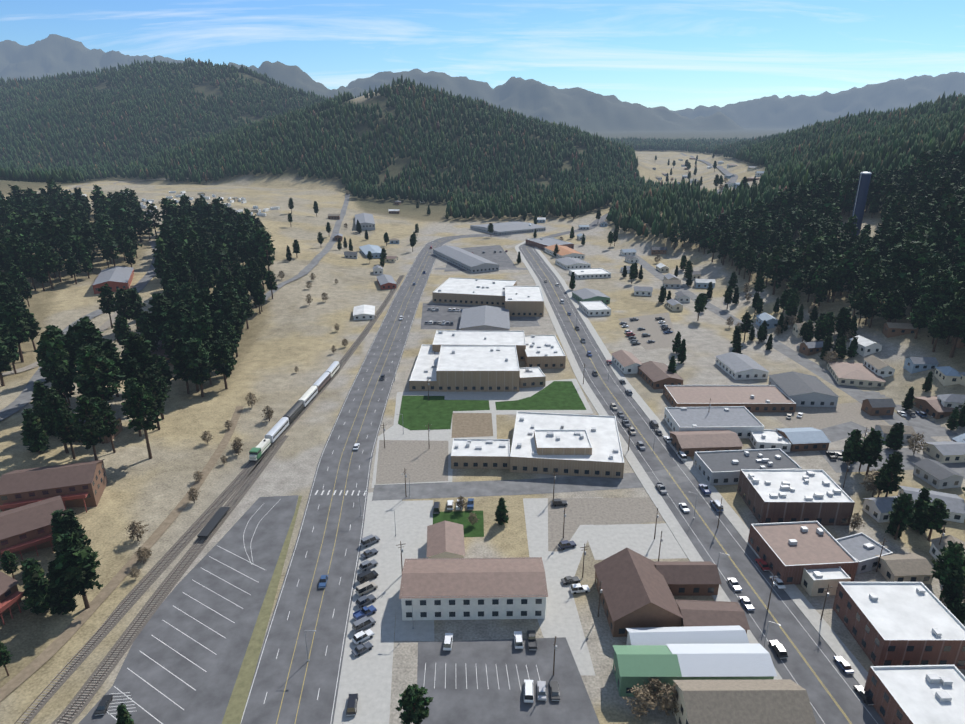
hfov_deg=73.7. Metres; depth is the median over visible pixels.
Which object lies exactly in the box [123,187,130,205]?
pine tree
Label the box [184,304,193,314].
pine tree
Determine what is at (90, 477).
lodge
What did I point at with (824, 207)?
pine tree
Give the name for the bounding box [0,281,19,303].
pine tree
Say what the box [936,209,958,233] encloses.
pine tree
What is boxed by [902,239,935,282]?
pine tree
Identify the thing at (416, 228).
yard tree
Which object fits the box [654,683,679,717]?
bare tree
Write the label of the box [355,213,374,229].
house
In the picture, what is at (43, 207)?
pine tree
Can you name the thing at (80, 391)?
pine tree
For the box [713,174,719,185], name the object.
yard tree
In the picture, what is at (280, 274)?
bare tree
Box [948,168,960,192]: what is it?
pine tree
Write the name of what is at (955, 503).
house
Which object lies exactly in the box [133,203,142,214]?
pine tree
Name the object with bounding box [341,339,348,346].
yard tree
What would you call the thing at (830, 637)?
sidewalk pavement
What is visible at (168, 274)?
pine tree
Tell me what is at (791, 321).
yard tree
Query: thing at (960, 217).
pine tree
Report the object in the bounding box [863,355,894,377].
house
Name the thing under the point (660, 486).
pickup car
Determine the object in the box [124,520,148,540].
yard tree
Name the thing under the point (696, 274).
house
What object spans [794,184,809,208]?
pine tree
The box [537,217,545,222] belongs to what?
house
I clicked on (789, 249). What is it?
pine tree
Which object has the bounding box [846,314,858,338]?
yard tree
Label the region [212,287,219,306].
pine tree
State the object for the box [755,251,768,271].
pine tree
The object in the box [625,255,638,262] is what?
house
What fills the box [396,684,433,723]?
pine tree
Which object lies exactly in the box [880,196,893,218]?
pine tree
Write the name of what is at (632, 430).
suv
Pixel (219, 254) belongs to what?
pine tree
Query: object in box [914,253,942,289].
pine tree
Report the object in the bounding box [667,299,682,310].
house
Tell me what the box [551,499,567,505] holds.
suv
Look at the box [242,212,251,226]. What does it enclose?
pine tree
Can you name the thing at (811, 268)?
pine tree
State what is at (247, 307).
pine tree
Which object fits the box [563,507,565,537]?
utility pole
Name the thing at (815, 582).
building
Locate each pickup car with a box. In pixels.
[353,605,376,620]
[467,498,473,509]
[527,630,536,649]
[622,419,629,426]
[656,482,666,493]
[698,484,710,494]
[825,451,836,459]
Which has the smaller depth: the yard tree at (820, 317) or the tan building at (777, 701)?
the tan building at (777, 701)
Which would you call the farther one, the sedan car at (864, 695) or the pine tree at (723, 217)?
the pine tree at (723, 217)
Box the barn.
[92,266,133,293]
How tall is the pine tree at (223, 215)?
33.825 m
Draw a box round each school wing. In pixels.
[409,344,439,390]
[451,439,509,468]
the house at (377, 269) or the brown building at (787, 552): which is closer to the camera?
the brown building at (787, 552)
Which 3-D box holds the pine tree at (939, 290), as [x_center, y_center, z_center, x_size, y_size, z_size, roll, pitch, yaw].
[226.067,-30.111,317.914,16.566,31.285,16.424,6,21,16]
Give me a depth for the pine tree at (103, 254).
470.73 m
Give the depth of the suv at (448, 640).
146.00 m
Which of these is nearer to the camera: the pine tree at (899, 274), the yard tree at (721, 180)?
the pine tree at (899, 274)
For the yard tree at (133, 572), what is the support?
on the terrain ground
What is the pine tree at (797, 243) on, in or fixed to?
on the terrain ground
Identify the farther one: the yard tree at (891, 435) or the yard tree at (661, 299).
the yard tree at (661, 299)
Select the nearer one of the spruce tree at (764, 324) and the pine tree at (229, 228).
the spruce tree at (764, 324)
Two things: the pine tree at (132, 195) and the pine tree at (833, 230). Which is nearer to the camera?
the pine tree at (833, 230)
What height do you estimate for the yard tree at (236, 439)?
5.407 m
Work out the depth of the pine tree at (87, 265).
442.46 m
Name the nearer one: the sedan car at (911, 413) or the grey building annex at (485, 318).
the sedan car at (911, 413)
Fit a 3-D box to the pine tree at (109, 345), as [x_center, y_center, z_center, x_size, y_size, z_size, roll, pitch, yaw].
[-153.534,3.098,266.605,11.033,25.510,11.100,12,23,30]
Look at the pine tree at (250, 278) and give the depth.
402.80 m
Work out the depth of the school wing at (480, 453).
223.77 m
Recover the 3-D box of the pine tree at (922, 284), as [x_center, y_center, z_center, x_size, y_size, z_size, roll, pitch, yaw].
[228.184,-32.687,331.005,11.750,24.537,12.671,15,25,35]
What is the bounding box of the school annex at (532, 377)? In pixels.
[519,367,545,387]
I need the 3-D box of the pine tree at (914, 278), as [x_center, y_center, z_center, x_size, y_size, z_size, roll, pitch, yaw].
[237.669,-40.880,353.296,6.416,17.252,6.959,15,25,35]
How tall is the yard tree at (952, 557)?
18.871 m
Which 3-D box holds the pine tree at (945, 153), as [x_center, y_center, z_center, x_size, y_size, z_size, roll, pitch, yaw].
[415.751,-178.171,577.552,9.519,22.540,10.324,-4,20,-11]
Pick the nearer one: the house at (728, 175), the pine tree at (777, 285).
the pine tree at (777, 285)
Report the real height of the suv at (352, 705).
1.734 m
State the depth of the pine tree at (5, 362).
274.03 m
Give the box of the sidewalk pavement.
[515,241,867,686]
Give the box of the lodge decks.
[0,492,88,624]
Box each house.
[67,417,122,442]
[150,341,172,364]
[327,214,339,219]
[334,233,342,240]
[344,252,357,258]
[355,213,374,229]
[359,244,385,257]
[372,265,382,274]
[385,256,397,262]
[388,209,399,213]
[389,238,398,243]
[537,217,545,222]
[545,244,584,258]
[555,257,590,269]
[571,288,609,303]
[577,233,586,239]
[578,225,588,228]
[600,220,606,226]
[611,350,641,373]
[620,249,635,255]
[621,266,630,272]
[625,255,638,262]
[634,286,652,295]
[637,361,683,388]
[651,247,666,254]
[656,263,668,271]
[662,280,680,287]
[664,273,678,279]
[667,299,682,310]
[675,291,690,301]
[683,271,700,279]
[694,279,715,287]
[715,352,768,379]
[724,174,733,178]
[727,164,736,167]
[747,166,758,170]
[747,177,759,181]
[755,171,763,176]
[756,312,777,328]
[792,323,815,337]
[799,341,823,355]
[827,361,885,386]
[849,335,881,355]
[861,398,896,415]
[862,496,914,522]
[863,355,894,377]
[875,425,915,441]
[882,322,916,337]
[898,486,964,522]
[903,357,938,373]
[913,396,960,418]
[913,458,963,488]
[929,535,964,561]
[934,366,961,385]
[937,394,964,408]
[951,337,964,347]
[952,433,964,442]
[958,372,964,385]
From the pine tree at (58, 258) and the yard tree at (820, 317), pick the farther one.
the pine tree at (58, 258)
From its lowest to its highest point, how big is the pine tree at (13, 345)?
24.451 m
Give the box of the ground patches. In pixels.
[24,245,958,723]
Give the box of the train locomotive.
[249,438,271,461]
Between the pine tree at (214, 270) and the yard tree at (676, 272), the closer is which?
the pine tree at (214, 270)
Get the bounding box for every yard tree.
[20,408,49,452]
[20,558,49,614]
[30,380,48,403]
[37,402,51,435]
[44,560,77,614]
[50,509,64,551]
[52,530,102,608]
[59,509,90,545]
[68,527,89,556]
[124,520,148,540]
[128,566,141,578]
[133,547,150,563]
[144,548,151,558]
[187,485,200,502]
[193,470,203,479]
[199,431,212,442]
[220,455,227,463]
[223,420,233,428]
[231,440,242,453]
[233,437,241,446]
[245,393,257,405]
[261,405,273,420]
[305,294,312,304]
[321,293,328,300]
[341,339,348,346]
[364,230,368,238]
[367,251,371,259]
[379,255,384,266]
[380,248,386,262]
[384,232,388,245]
[410,234,415,251]
[415,223,418,232]
[570,226,574,237]
[581,234,585,244]
[613,230,617,245]
[614,224,619,231]
[622,265,626,276]
[629,263,635,283]
[635,262,637,278]
[654,255,660,261]
[658,286,664,302]
[666,291,671,300]
[674,265,678,276]
[680,255,686,269]
[684,260,692,279]
[694,293,706,320]
[706,282,712,298]
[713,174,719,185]
[719,175,722,184]
[723,285,733,308]
[726,317,733,327]
[728,271,737,288]
[732,287,739,303]
[740,282,750,294]
[740,312,753,340]
[742,176,747,186]
[745,293,751,300]
[748,326,754,339]
[751,292,760,315]
[753,274,766,293]
[755,297,763,314]
[757,325,764,343]
[765,334,772,349]
[773,297,779,312]
[775,325,781,335]
[776,313,783,332]
[778,289,788,312]
[783,287,795,315]
[783,317,788,330]
[785,288,800,305]
[785,293,798,321]
[788,315,799,326]
[796,304,803,322]
[799,322,807,341]
[802,319,813,341]
[808,303,820,315]
[809,305,817,320]
[814,313,824,328]
[814,316,823,340]
[818,343,826,359]
[819,311,837,332]
[821,321,833,340]
[823,335,833,350]
[833,338,839,352]
[835,328,842,341]
[836,336,847,358]
[842,429,862,471]
[843,328,856,340]
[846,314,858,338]
[847,337,858,357]
[856,439,867,470]
[858,427,886,474]
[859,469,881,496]
[873,466,887,496]
[885,423,900,448]
[885,509,906,537]
[888,492,915,539]
[890,422,905,449]
[901,386,914,410]
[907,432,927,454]
[907,495,931,534]
[909,487,930,529]
[918,498,950,540]
[921,371,933,391]
[931,540,964,599]
[940,569,964,613]
[945,407,958,429]
[952,602,964,625]
[957,402,964,426]
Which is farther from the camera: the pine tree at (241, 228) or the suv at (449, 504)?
the pine tree at (241, 228)
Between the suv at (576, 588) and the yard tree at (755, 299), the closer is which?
the suv at (576, 588)
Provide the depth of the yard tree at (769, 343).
341.36 m
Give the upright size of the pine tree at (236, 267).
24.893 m
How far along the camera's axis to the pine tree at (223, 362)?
281.80 m
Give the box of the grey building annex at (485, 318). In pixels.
[459,305,509,330]
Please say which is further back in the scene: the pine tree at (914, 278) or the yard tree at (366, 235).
the yard tree at (366, 235)
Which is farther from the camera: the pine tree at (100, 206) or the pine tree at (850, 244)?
the pine tree at (100, 206)
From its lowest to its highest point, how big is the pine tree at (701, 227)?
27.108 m
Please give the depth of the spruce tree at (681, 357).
321.50 m
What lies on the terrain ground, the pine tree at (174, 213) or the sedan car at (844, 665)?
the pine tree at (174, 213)
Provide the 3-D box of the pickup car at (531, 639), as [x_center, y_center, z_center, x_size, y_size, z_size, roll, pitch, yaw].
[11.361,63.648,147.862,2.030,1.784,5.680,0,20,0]
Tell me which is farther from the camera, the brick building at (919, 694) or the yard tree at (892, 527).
the yard tree at (892, 527)
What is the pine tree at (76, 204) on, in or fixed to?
on the terrain ground
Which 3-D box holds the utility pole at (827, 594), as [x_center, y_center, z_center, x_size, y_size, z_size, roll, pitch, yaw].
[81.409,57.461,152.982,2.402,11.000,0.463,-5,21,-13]
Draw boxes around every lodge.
[0,459,107,510]
[0,495,64,558]
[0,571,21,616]
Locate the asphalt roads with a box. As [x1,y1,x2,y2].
[0,153,964,723]
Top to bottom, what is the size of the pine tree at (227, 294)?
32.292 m
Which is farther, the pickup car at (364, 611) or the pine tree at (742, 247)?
the pine tree at (742, 247)
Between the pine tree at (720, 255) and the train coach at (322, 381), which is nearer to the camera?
the train coach at (322, 381)
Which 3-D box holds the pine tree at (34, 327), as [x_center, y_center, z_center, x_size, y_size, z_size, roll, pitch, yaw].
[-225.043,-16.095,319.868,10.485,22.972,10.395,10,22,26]
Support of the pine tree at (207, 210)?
on the terrain ground
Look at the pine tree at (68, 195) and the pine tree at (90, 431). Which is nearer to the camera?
the pine tree at (90, 431)
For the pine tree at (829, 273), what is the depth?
380.27 m
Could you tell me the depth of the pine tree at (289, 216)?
699.35 m
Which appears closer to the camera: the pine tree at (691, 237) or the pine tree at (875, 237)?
the pine tree at (875, 237)
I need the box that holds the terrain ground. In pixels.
[0,34,964,723]
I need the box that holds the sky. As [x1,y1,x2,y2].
[0,0,964,110]
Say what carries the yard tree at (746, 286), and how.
on the terrain ground
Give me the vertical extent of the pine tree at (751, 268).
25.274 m
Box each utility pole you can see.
[396,541,402,570]
[403,468,406,496]
[551,470,557,498]
[553,636,556,674]
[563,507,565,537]
[581,544,588,577]
[598,581,601,616]
[654,508,658,538]
[658,531,662,560]
[717,499,722,527]
[767,574,777,609]
[820,584,831,619]
[843,459,851,487]
[876,538,887,571]
[939,525,944,544]
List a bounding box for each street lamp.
[304,630,315,660]
[401,599,413,628]
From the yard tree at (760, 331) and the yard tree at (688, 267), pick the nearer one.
the yard tree at (760, 331)
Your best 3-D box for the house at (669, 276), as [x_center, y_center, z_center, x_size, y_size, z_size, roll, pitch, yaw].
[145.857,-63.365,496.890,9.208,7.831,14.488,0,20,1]
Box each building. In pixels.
[376,274,395,289]
[399,557,547,620]
[426,521,464,557]
[432,277,516,305]
[432,330,525,360]
[433,245,498,272]
[470,221,545,235]
[505,286,543,316]
[510,412,623,477]
[524,335,565,368]
[526,237,573,249]
[569,268,610,278]
[579,301,610,315]
[594,548,683,636]
[612,645,681,696]
[626,625,748,644]
[663,385,796,411]
[664,406,764,438]
[666,643,776,679]
[670,430,742,456]
[673,679,815,723]
[676,600,749,633]
[693,448,801,485]
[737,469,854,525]
[748,521,857,584]
[749,429,790,451]
[768,371,838,406]
[801,566,850,596]
[833,582,964,668]
[836,532,892,574]
[864,664,964,723]
[876,553,934,583]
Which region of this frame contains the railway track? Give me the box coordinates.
[14,275,403,723]
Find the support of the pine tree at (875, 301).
on the terrain ground
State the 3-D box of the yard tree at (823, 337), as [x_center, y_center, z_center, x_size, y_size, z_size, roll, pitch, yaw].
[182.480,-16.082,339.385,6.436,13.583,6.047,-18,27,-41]
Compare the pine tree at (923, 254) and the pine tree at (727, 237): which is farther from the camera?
the pine tree at (727, 237)
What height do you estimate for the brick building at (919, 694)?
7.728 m
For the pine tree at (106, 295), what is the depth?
355.32 m
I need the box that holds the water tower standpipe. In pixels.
[851,172,871,235]
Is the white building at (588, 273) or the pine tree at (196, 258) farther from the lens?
the white building at (588, 273)
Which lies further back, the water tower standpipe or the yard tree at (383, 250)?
the yard tree at (383, 250)
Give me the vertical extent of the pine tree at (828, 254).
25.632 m
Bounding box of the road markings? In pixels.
[107,235,877,723]
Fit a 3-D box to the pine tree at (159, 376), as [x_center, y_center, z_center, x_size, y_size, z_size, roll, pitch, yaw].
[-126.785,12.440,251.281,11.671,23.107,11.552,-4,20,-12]
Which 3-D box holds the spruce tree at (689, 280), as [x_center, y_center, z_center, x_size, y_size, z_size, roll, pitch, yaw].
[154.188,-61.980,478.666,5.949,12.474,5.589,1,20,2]
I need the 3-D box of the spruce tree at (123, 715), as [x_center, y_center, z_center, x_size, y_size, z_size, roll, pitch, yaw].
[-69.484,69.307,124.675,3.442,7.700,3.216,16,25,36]
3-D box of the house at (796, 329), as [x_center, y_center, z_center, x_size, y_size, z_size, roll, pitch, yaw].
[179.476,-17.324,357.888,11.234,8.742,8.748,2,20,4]
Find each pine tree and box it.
[0,198,13,221]
[0,205,13,229]
[0,228,11,239]
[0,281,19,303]
[0,301,30,361]
[0,324,19,373]
[0,327,9,347]
[0,336,17,386]
[0,550,18,578]
[0,641,12,675]
[4,216,15,232]
[7,184,23,197]
[7,264,22,300]
[8,284,25,303]
[9,212,19,222]
[10,230,23,237]
[13,214,32,246]
[15,302,36,340]
[18,252,35,290]
[18,276,32,306]
[21,308,41,349]
[21,558,44,579]
[25,212,46,241]
[26,187,35,201]
[30,193,47,208]
[31,255,47,290]
[32,400,47,434]
[33,329,73,383]
[34,242,57,288]
[35,195,49,210]
[37,392,72,453]
[38,188,47,198]
[38,212,62,251]
[39,205,47,212]
[43,387,67,407]
[45,177,61,196]
[45,324,55,329]
[49,326,76,392]
[49,368,75,413]
[51,251,64,281]
[52,408,78,458]
[54,362,74,406]
[56,218,66,236]
[58,218,80,248]
[59,202,70,219]
[60,243,78,277]
[62,234,81,259]
[63,190,78,206]
[64,256,83,283]
[65,331,82,375]
[66,316,109,366]
[69,396,107,459]
[71,208,79,217]
[71,345,101,388]
[72,187,82,200]
[73,201,80,218]
[73,235,89,261]
[73,345,125,400]
[74,220,86,239]
[76,316,104,340]
[76,374,105,400]
[77,204,88,219]
[79,197,93,211]
[79,249,92,277]
[83,222,97,254]
[83,237,100,268]
[85,396,106,443]
[87,221,97,250]
[89,191,99,206]
[89,341,114,399]
[92,184,104,198]
[93,214,101,226]
[95,218,114,247]
[95,226,111,263]
[96,204,104,213]
[97,283,114,328]
[97,399,119,452]
[98,194,112,208]
[100,242,110,266]
[101,235,120,266]
[102,214,113,236]
[102,339,125,396]
[106,203,126,224]
[107,191,113,198]
[111,288,135,331]
[112,221,120,252]
[112,315,132,349]
[115,226,126,260]
[120,194,132,210]
[120,200,128,213]
[120,348,126,376]
[121,331,161,378]
[121,355,146,386]
[121,377,145,436]
[121,382,163,458]
[122,237,136,266]
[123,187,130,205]
[123,224,132,234]
[126,287,145,328]
[127,237,136,255]
[128,189,140,204]
[128,229,142,256]
[130,200,136,208]
[132,215,144,241]
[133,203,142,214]
[135,311,158,341]
[136,212,143,235]
[137,209,145,226]
[141,201,161,236]
[142,365,170,419]
[143,217,154,240]
[143,374,167,429]
[148,292,174,340]
[151,237,172,264]
[153,253,167,277]
[157,222,175,246]
[157,355,172,384]
[159,198,171,219]
[159,264,171,287]
[160,268,174,294]
[162,283,180,303]
[164,296,173,304]
[165,215,176,223]
[165,278,179,288]
[166,204,180,223]
[168,199,178,215]
[170,252,191,282]
[170,337,190,393]
[171,301,190,333]
[174,235,186,257]
[175,219,191,229]
[178,194,190,210]
[179,281,193,291]
[179,284,194,298]
[181,204,187,215]
[182,246,199,281]
[182,345,198,391]
[183,338,213,396]
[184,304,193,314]
[186,230,203,252]
[188,316,198,337]
[190,298,216,331]
[191,287,221,324]
[192,198,202,214]
[192,314,213,374]
[196,271,209,291]
[197,199,206,216]
[198,215,215,235]
[201,204,215,223]
[202,340,215,384]
[204,241,214,251]
[207,259,218,286]
[209,340,236,388]
[210,240,227,269]
[210,331,231,378]
[211,197,220,207]
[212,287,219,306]
[213,198,230,213]
[213,309,225,330]
[216,276,220,291]
[217,210,230,230]
[217,266,232,290]
[217,282,245,314]
[218,288,246,342]
[218,319,239,366]
[219,243,230,267]
[220,298,245,322]
[224,224,235,246]
[225,207,236,217]
[225,310,244,356]
[225,335,236,373]
[230,281,239,296]
[231,262,241,277]
[233,221,252,263]
[235,211,241,220]
[236,241,246,264]
[237,232,251,245]
[239,295,253,328]
[240,208,255,224]
[240,265,250,281]
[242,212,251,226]
[246,257,263,281]
[246,271,256,307]
[250,224,273,256]
[251,276,264,313]
[253,217,262,224]
[255,257,267,292]
[257,231,275,270]
[263,270,277,298]
[287,213,292,223]
[288,198,293,213]
[292,240,299,256]
[313,201,318,215]
[317,232,323,243]
[325,222,331,232]
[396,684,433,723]
[487,223,493,232]
[570,208,575,219]
[595,209,600,218]
[607,231,613,244]
[670,224,681,249]
[680,222,688,246]
[688,225,694,247]
[693,226,698,246]
[694,224,704,251]
[699,227,711,253]
[700,218,711,229]
[706,226,721,261]
[710,224,717,241]
[715,213,728,236]
[715,228,733,264]
[717,237,728,262]
[729,207,740,224]
[731,231,749,268]
[734,242,746,274]
[735,220,749,239]
[739,246,754,278]
[745,248,758,281]
[746,214,756,224]
[746,219,761,246]
[748,199,767,221]
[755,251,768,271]
[755,260,765,278]
[757,209,772,222]
[761,247,768,255]
[761,260,770,285]
[765,230,776,251]
[765,241,787,294]
[770,268,782,288]
[772,189,790,214]
[776,216,783,234]
[780,211,796,240]
[783,247,793,279]
[784,253,795,288]
[785,211,798,234]
[785,238,795,251]
[787,190,795,209]
[789,247,804,267]
[791,239,814,291]
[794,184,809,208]
[794,208,802,235]
[794,237,799,251]
[795,203,804,230]
[796,221,818,247]
[800,223,822,243]
[801,265,816,301]
[805,236,826,261]
[809,261,820,289]
[811,240,823,261]
[813,279,830,305]
[815,197,835,220]
[816,225,824,236]
[817,172,832,193]
[817,212,831,221]
[817,248,834,274]
[819,221,826,235]
[823,265,841,302]
[824,181,834,192]
[824,222,846,238]
[824,240,839,252]
[824,257,836,290]
[826,233,837,243]
[828,205,843,221]
[828,264,847,302]
[830,182,843,203]
[831,255,850,295]
[835,307,851,331]
[839,233,850,254]
[840,237,857,254]
[841,214,858,242]
[846,188,856,216]
[846,277,867,316]
[850,167,863,179]
[854,174,859,189]
[854,246,880,285]
[856,292,868,323]
[858,232,871,250]
[859,224,872,238]
[859,294,874,324]
[862,252,884,293]
[865,186,873,211]
[865,264,889,297]
[865,288,884,327]
[869,175,876,186]
[869,194,879,217]
[871,178,884,214]
[871,234,880,244]
[873,264,890,298]
[874,213,892,233]
[876,239,882,260]
[877,451,904,496]
[878,177,893,209]
[878,181,899,210]
[878,289,902,321]
[879,233,894,256]
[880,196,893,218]
[882,200,900,221]
[882,245,911,285]
[882,262,910,301]
[883,222,893,237]
[883,226,896,251]
[884,228,906,254]
[887,191,908,223]
[887,285,904,321]
[890,222,905,232]
[891,298,906,322]
[894,177,902,190]
[897,227,920,265]
[900,205,910,222]
[901,239,917,280]
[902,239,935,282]
[903,220,914,231]
[906,280,918,316]
[906,293,934,338]
[910,272,920,300]
[912,213,927,227]
[913,275,934,303]
[914,150,931,177]
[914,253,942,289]
[916,223,934,248]
[917,195,937,220]
[923,178,937,195]
[923,217,930,239]
[924,269,963,312]
[926,148,941,175]
[927,217,949,238]
[927,306,947,351]
[928,174,952,209]
[928,305,943,343]
[936,190,963,219]
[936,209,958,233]
[936,250,946,268]
[938,185,957,205]
[939,287,964,357]
[943,150,949,165]
[944,146,961,170]
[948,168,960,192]
[948,256,964,276]
[953,176,964,200]
[954,147,964,167]
[954,205,964,234]
[954,266,964,291]
[955,153,964,187]
[957,194,964,220]
[959,324,964,342]
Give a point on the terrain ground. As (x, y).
(288, 332)
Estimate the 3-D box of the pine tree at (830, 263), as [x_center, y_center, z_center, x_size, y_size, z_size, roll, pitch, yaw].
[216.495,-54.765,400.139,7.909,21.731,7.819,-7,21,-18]
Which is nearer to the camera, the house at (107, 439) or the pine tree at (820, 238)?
the house at (107, 439)
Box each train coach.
[265,417,288,442]
[283,401,303,423]
[298,386,317,407]
[312,372,329,391]
[325,361,339,377]
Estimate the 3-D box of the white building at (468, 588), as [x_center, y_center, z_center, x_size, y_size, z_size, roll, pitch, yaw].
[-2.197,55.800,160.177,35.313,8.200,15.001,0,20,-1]
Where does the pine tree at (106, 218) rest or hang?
on the terrain ground
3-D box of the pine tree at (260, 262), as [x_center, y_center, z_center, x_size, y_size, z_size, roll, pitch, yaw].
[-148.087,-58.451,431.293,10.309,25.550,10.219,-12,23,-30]
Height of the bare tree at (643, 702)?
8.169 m
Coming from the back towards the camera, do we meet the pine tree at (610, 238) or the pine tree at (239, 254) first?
the pine tree at (610, 238)
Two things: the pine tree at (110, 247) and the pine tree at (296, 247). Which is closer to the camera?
the pine tree at (110, 247)
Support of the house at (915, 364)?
on the terrain ground
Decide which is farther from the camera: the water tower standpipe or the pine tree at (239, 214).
the pine tree at (239, 214)
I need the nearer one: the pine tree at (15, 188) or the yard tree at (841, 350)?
the yard tree at (841, 350)
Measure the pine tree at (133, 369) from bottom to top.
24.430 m
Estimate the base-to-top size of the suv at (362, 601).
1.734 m
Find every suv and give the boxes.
[346,693,357,715]
[352,629,374,644]
[355,594,375,607]
[359,559,377,570]
[443,633,452,650]
[447,500,452,509]
[514,631,522,648]
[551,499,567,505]
[558,540,576,549]
[569,583,589,593]
[610,403,617,409]
[625,390,632,394]
[628,427,635,434]
[636,441,645,449]
[769,640,787,658]
[916,411,926,416]
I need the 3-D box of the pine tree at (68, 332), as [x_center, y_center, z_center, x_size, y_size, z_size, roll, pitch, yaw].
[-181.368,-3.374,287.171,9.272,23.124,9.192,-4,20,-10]
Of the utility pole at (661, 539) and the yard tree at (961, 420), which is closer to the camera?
the utility pole at (661, 539)
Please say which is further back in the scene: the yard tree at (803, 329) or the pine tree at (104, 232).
the pine tree at (104, 232)
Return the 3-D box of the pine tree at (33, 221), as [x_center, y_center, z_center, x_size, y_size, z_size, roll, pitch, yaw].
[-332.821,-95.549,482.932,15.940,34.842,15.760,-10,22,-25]
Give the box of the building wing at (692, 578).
[654,561,721,595]
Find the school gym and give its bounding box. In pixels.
[436,345,519,391]
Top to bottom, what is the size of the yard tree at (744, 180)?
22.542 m
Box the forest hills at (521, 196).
[0,57,964,220]
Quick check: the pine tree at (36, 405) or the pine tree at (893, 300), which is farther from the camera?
the pine tree at (893, 300)
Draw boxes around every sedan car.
[95,694,112,715]
[318,575,327,587]
[351,641,372,656]
[353,443,359,449]
[360,548,377,558]
[537,681,546,700]
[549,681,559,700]
[561,576,579,584]
[617,411,624,417]
[654,429,662,434]
[663,436,670,442]
[679,503,689,512]
[727,578,741,590]
[739,596,754,610]
[755,558,769,570]
[770,576,785,588]
[833,656,853,673]
[834,451,842,458]
[853,685,873,704]
[897,411,906,415]
[907,411,915,416]
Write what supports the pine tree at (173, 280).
on the terrain ground
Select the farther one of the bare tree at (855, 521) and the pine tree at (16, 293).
the pine tree at (16, 293)
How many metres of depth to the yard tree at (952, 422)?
249.85 m
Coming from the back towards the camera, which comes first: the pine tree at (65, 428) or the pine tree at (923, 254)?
the pine tree at (923, 254)
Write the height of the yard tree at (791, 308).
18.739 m
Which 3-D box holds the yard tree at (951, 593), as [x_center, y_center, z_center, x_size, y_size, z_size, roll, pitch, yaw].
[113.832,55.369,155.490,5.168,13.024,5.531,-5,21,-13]
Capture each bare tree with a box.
[277,271,284,277]
[456,496,467,510]
[467,512,478,524]
[622,683,657,719]
[643,677,666,701]
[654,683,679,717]
[822,350,840,362]
[846,511,865,529]
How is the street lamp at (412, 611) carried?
on the terrain ground
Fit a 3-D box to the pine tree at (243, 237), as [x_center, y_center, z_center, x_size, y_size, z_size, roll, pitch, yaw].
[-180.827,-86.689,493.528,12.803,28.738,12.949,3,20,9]
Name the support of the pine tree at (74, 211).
on the terrain ground
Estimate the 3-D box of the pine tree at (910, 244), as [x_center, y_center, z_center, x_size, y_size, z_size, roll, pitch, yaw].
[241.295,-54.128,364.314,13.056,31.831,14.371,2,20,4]
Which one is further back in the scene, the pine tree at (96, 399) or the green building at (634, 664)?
the pine tree at (96, 399)
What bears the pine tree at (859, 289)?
on the terrain ground
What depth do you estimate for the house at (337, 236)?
669.30 m
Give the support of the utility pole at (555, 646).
on the terrain ground
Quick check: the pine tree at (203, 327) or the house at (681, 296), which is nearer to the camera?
the pine tree at (203, 327)
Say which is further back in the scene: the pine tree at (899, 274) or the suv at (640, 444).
the pine tree at (899, 274)
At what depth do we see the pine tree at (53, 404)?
213.82 m
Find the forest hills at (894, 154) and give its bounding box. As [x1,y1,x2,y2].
[546,91,964,238]
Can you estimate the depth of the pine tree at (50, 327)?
281.67 m
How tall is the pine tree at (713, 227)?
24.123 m
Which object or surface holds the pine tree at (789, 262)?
on the terrain ground
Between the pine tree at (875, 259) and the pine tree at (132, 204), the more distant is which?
the pine tree at (132, 204)
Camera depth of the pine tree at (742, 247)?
479.63 m
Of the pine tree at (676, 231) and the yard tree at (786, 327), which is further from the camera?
the pine tree at (676, 231)
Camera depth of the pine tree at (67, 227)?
465.98 m
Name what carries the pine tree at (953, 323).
on the terrain ground
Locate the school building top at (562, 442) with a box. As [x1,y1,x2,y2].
[534,430,591,454]
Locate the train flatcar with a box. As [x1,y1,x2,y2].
[197,507,229,536]
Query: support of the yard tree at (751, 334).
on the terrain ground
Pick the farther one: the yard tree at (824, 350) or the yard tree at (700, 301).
the yard tree at (700, 301)
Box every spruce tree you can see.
[116,703,133,723]
[286,245,291,261]
[337,238,341,249]
[343,237,346,247]
[348,239,352,250]
[494,497,508,524]
[517,251,520,263]
[553,244,559,256]
[569,272,575,288]
[638,265,643,279]
[667,356,676,372]
[671,331,680,352]
[677,339,686,363]
[686,271,692,285]
[729,326,741,345]
[731,336,742,353]
[756,320,767,340]
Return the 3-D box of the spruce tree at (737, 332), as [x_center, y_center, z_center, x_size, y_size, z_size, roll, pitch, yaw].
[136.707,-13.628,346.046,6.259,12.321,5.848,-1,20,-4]
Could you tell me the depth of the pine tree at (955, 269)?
327.94 m
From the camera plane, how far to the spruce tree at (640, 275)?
497.07 m
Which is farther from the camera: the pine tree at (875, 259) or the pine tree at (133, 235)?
the pine tree at (133, 235)
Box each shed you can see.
[353,305,374,319]
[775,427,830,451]
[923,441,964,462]
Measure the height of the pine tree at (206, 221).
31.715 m
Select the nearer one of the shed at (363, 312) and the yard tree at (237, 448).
the yard tree at (237, 448)
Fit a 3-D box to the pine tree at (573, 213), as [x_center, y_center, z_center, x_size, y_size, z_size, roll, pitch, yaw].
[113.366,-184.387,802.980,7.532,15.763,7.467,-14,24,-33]
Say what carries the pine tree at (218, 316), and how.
on the terrain ground

